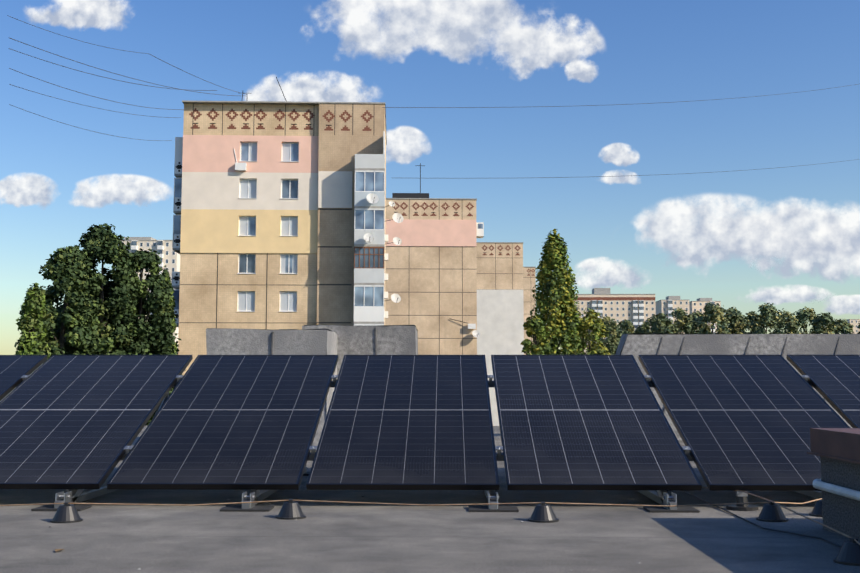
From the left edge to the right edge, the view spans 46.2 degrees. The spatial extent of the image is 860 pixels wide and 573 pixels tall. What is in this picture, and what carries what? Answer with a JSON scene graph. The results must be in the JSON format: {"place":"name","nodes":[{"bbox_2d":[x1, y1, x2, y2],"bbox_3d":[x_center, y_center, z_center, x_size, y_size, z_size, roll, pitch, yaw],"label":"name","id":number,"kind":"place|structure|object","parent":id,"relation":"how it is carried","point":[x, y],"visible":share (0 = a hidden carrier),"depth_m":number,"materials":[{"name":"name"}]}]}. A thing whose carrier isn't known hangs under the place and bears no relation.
{"place":"outdoors","nodes":[
{"label":"outdoors","id":0,"kind":"place"},
{"bbox_2d":[0,174,54,206],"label":"cloud","id":1,"kind":"structure","parent":0,"point":[24,190],"depth_m":6243.25,"materials":[{"name":"white"}]},
{"bbox_2d":[27,0,126,28],"bbox_3d":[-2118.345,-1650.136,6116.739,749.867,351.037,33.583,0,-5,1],"label":"cloud","id":2,"kind":"structure","parent":0,"point":[100,14],"depth_m":6116.48,"materials":[{"name":"white"}]},
{"bbox_2d":[72,174,170,207],"bbox_3d":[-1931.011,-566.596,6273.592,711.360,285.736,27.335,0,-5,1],"label":"cloud","id":3,"kind":"structure","parent":0,"point":[121,189],"depth_m":6273.62,"materials":[{"name":"white"}]},
{"bbox_2d":[121,237,179,341],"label":"apartment building","id":4,"kind":"structure","parent":0,"point":[170,258],"depth_m":263.09,"materials":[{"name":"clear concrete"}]},
{"bbox_2d":[172,77,403,375],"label":"apartment block","id":5,"kind":"structure","parent":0,"point":[279,217],"depth_m":74.59,"materials":[{"name":"concrete"}]},
{"bbox_2d":[245,73,376,101],"bbox_3d":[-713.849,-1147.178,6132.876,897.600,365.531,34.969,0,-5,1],"label":"cloud","id":6,"kind":"structure","parent":0,"point":[309,88],"depth_m":6133.10,"materials":[{"name":"white"}]},
{"bbox_2d":[386,126,429,163],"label":"cloud","id":7,"kind":"structure","parent":0,"point":[406,144],"depth_m":6163.30,"materials":[{"name":"white"}]},
{"bbox_2d":[314,0,533,62],"bbox_3d":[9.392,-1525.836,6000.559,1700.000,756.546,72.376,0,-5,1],"label":"cloud","id":8,"kind":"structure","parent":0,"point":[460,31],"depth_m":6000.87,"materials":[{"name":"white"}]},
{"bbox_2d":[0,426,859,572],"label":"building roof","id":9,"kind":"structure","parent":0,"point":[335,537],"depth_m":4.84,"materials":[{"name":"concrete"}]},
{"bbox_2d":[206,328,336,446],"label":"parapet","id":10,"kind":"structure","parent":9,"relation":"on","point":[224,341],"depth_m":11.51,"materials":[{"name":"grey concrete"}]},
{"bbox_2d":[271,333,273,354],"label":"housing lap seams","id":11,"kind":"object","parent":10,"relation":"attached to","point":[272,341],"visible":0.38,"depth_m":11.49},
{"bbox_2d":[302,325,417,400],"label":"parapet","id":12,"kind":"structure","parent":9,"relation":"on","point":[391,340],"depth_m":12.59,"materials":[{"name":"grey concrete"}]},
{"bbox_2d":[374,328,376,354],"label":"housing lap seams","id":13,"kind":"object","parent":12,"relation":"attached to","point":[375,331],"visible":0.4,"depth_m":12.57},
{"bbox_2d":[49,490,792,570],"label":"roof debris pebbles","id":14,"kind":"object","parent":9,"relation":"on","point":[56,550],"visible":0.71,"depth_m":4.39,"materials":[{"name":"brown stone"}]},
{"bbox_2d":[31,393,821,512],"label":"solar panel mounts","id":15,"kind":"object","parent":9,"relation":"on","point":[62,497],"depth_m":5.83,"materials":[{"name":"silver metal"}]},
{"bbox_2d":[0,355,859,504],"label":"solar panel array","id":16,"kind":"object","parent":9,"relation":"on","point":[76,424],"visible":0.98,"depth_m":6.83,"materials":[{"name":"blue"}]},
{"bbox_2d":[0,487,859,565],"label":"conductor wire on cones","id":17,"kind":"object","parent":9,"relation":"on","point":[543,512],"visible":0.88,"depth_m":5.36,"materials":[{"name":"black plastic"}]},
{"bbox_2d":[615,333,859,439],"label":"parapet","id":18,"kind":"structure","parent":9,"relation":"on","point":[635,345],"depth_m":13.22,"materials":[{"name":"grey concrete"}]},
{"bbox_2d":[656,337,839,413],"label":"parapet seams","id":19,"kind":"object","parent":18,"relation":"attached to","point":[664,410],"visible":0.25,"depth_m":13.21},
{"bbox_2d":[807,428,859,540],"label":"vent curb with cap","id":20,"kind":"structure","parent":9,"relation":"on","point":[837,450],"depth_m":4.81,"materials":[{"name":"grey metal"}]},
{"bbox_2d":[0,0,859,354],"label":"sky","id":21,"kind":"structure","parent":0,"point":[655,52],"materials":[{"name":"blue"}]},
{"bbox_2d":[7,15,857,177],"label":"overhead wires","id":22,"kind":"object","parent":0,"point":[246,94],"visible":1,"depth_m":59.55,"materials":[{"name":"grey"}]},
{"bbox_2d":[385,163,483,354],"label":"apartment block","id":23,"kind":"structure","parent":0,"point":[431,268],"depth_m":118.34,"materials":[{"name":"concrete"}]},
{"bbox_2d":[476,242,523,425],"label":"apartment block","id":24,"kind":"structure","parent":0,"point":[500,313],"depth_m":159.92,"materials":[{"name":"paint"}]},
{"bbox_2d":[523,267,535,354],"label":"apartment block","id":25,"kind":"structure","parent":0,"point":[529,280],"depth_m":205.31,"materials":[{"name":"concrete"}]},
{"bbox_2d":[495,17,603,78],"bbox_3d":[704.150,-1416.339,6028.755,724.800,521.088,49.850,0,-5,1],"label":"cloud","id":26,"kind":"structure","parent":0,"point":[548,44],"depth_m":6028.57,"materials":[{"name":"white"}]},
{"bbox_2d":[565,60,596,81],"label":"cloud","id":27,"kind":"structure","parent":0,"point":[582,70],"depth_m":6504.17,"materials":[{"name":"white"}]},
{"bbox_2d":[575,257,649,289],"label":"cloud","id":28,"kind":"structure","parent":0,"point":[601,272],"depth_m":6382.01,"materials":[{"name":"white"}]},
{"bbox_2d":[601,171,636,183],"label":"cloud","id":29,"kind":"structure","parent":0,"point":[619,177],"depth_m":6460.15,"materials":[{"name":"white"}]},
{"bbox_2d":[600,143,638,165],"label":"cloud","id":30,"kind":"structure","parent":0,"point":[618,154],"depth_m":6420.27,"materials":[{"name":"white"}]},
{"bbox_2d":[655,296,689,333],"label":"block","id":31,"kind":"structure","parent":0,"point":[668,305],"depth_m":429.34,"materials":[{"name":"beige concrete"}]},
{"bbox_2d":[689,298,720,333],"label":"block","id":32,"kind":"structure","parent":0,"point":[699,304],"depth_m":449.13,"materials":[{"name":"beige concrete"}]},
{"bbox_2d":[634,194,808,268],"bbox_3d":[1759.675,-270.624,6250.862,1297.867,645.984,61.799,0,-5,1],"label":"cloud","id":33,"kind":"structure","parent":0,"point":[704,229],"depth_m":6250.56,"materials":[{"name":"white"}]},
{"bbox_2d":[749,285,837,304],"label":"cloud","id":34,"kind":"structure","parent":0,"point":[794,293],"depth_m":6521.17,"materials":[{"name":"white"}]},
{"bbox_2d":[751,198,859,270],"bbox_3d":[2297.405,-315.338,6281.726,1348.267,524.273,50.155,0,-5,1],"label":"cloud","id":35,"kind":"structure","parent":0,"point":[824,231],"depth_m":6279.42,"materials":[{"name":"white"}]},
{"bbox_2d":[757,246,859,280],"bbox_3d":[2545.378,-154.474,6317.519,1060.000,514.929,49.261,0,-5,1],"label":"cloud","id":36,"kind":"structure","parent":0,"point":[831,266],"depth_m":6318.74,"materials":[{"name":"white"}]},
{"bbox_2d":[825,295,859,314],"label":"cloud","id":37,"kind":"structure","parent":0,"point":[846,304],"depth_m":6555.00,"materials":[{"name":"white"}]},
{"bbox_2d":[847,319,859,333],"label":"block","id":38,"kind":"structure","parent":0,"point":[854,323],"depth_m":596.30,"materials":[{"name":"beige concrete"}]},
{"label":"ground","id":39,"kind":"structure","parent":0,"visible":0},
{"bbox_2d":[14,282,51,359],"bbox_3d":[-21.777,6.624,54.868,2.204,13.734,2.105,0,-5,1],"label":"poplar tree","id":40,"kind":"object","parent":39,"relation":"on","point":[33,311],"visible":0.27,"depth_m":54.99,"materials":[{"name":"green plant"}]},
{"bbox_2d":[35,245,102,361],"bbox_3d":[-21.814,5.725,60.069,4.230,16.514,4.081,0,-5,1],"label":"tree","id":41,"kind":"object","parent":39,"relation":"on","point":[65,274],"visible":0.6,"depth_m":59.57,"materials":[{"name":"green plant"}]},
{"bbox_2d":[57,223,138,354],"bbox_3d":[-20.294,5.102,62.039,4.924,18.125,5.131,0,-5,1],"label":"tall dark tree","id":42,"kind":"object","parent":39,"relation":"on","point":[104,244],"visible":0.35,"depth_m":61.62,"materials":[{"name":"green plant"}]},
{"bbox_2d":[54,269,185,422],"bbox_3d":[-21.088,6.760,65.669,10.349,15.516,9.983,0,-5,1],"label":"tree","id":43,"kind":"object","parent":39,"relation":"on","point":[155,349],"visible":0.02,"depth_m":64.50,"materials":[{"name":"green plant"}]},
{"bbox_2d":[104,248,174,425],"bbox_3d":[-18.535,5.902,64.013,4.808,16.905,4.721,0,-5,1],"label":"tree","id":44,"kind":"object","parent":39,"relation":"on","point":[157,301],"visible":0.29,"depth_m":63.53,"materials":[{"name":"green plant"}]},
{"bbox_2d":[152,265,176,390],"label":"poplar tree","id":45,"kind":"object","parent":39,"relation":"on","point":[165,272],"visible":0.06,"depth_m":67.27,"materials":[{"name":"green plant"}]},
{"bbox_2d":[520,316,551,354],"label":"yellow tree","id":46,"kind":"object","parent":39,"relation":"on","point":[533,326],"visible":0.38,"depth_m":94.10,"materials":[{"name":"green plant"}]},
{"bbox_2d":[530,229,582,354],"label":"poplar tree","id":47,"kind":"object","parent":39,"relation":"on","point":[560,318],"visible":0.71,"depth_m":103.75,"materials":[{"name":"green plant"}]},
{"bbox_2d":[573,308,610,354],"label":"yellow tree","id":48,"kind":"object","parent":39,"relation":"on","point":[592,321],"visible":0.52,"depth_m":123.38,"materials":[{"name":"green plant"}]},
{"bbox_2d":[598,316,621,354],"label":"tree","id":49,"kind":"object","parent":39,"relation":"on","point":[613,340],"visible":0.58,"depth_m":326.80,"materials":[{"name":"green plant"}]},
{"bbox_2d":[573,288,655,351],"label":"long block","id":50,"kind":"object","parent":39,"relation":"on","point":[636,310],"visible":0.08,"depth_m":379.68,"materials":[{"name":"beige concrete"}]},
{"bbox_2d":[617,319,634,337],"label":"tree","id":51,"kind":"object","parent":39,"relation":"on","point":[626,326],"visible":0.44,"depth_m":339.07,"materials":[{"name":"green plant"}]},
{"bbox_2d":[634,321,649,332],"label":"tree","id":52,"kind":"object","parent":39,"relation":"on","point":[642,328],"visible":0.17,"depth_m":351.11,"materials":[{"name":"green plant"}]},
{"bbox_2d":[642,314,663,332],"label":"tree","id":53,"kind":"object","parent":39,"relation":"on","point":[653,318],"visible":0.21,"depth_m":340.06,"materials":[{"name":"green plant"}]},
{"bbox_2d":[651,313,678,333],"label":"tree","id":54,"kind":"object","parent":39,"relation":"on","point":[663,321],"visible":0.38,"depth_m":327.20,"materials":[{"name":"green plant"}]},
{"bbox_2d":[666,307,695,333],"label":"tree","id":55,"kind":"object","parent":39,"relation":"on","point":[684,326],"visible":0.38,"depth_m":339.05,"materials":[{"name":"green plant"}]},
{"bbox_2d":[690,316,701,333],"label":"tree","id":56,"kind":"object","parent":39,"relation":"on","point":[693,324],"visible":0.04,"depth_m":350.87,"materials":[{"name":"green plant"}]},
{"bbox_2d":[689,311,706,333],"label":"tree","id":57,"kind":"object","parent":39,"relation":"on","point":[695,314],"visible":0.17,"depth_m":351.52,"materials":[{"name":"green plant"}]},
{"bbox_2d":[694,302,731,333],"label":"tree","id":58,"kind":"object","parent":39,"relation":"on","point":[712,313],"visible":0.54,"depth_m":326.56,"materials":[{"name":"green plant"}]},
{"bbox_2d":[723,307,747,333],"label":"tree","id":59,"kind":"object","parent":39,"relation":"on","point":[738,321],"visible":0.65,"depth_m":337.87,"materials":[{"name":"green plant"}]},
{"bbox_2d":[739,311,762,333],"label":"tree","id":60,"kind":"object","parent":39,"relation":"on","point":[750,319],"visible":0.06,"depth_m":350.48,"materials":[{"name":"green plant"}]},
{"bbox_2d":[750,303,784,333],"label":"tree","id":61,"kind":"object","parent":39,"relation":"on","point":[767,315],"visible":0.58,"depth_m":325.81,"materials":[{"name":"green plant"}]},
{"bbox_2d":[771,308,801,333],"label":"tree","id":62,"kind":"object","parent":39,"relation":"on","point":[790,323],"visible":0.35,"depth_m":337.36,"materials":[{"name":"green plant"}]},
{"bbox_2d":[794,306,821,333],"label":"tree","id":63,"kind":"object","parent":39,"relation":"on","point":[803,316],"visible":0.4,"depth_m":349.72,"materials":[{"name":"green plant"}]},
{"bbox_2d":[811,312,838,333],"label":"tree","id":64,"kind":"object","parent":39,"relation":"on","point":[823,323],"visible":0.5,"depth_m":326.00,"materials":[{"name":"green plant"}]},
{"bbox_2d":[832,319,853,333],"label":"tree","id":65,"kind":"object","parent":39,"relation":"on","point":[844,326],"visible":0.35,"depth_m":337.93,"materials":[{"name":"green plant"}]}
]}

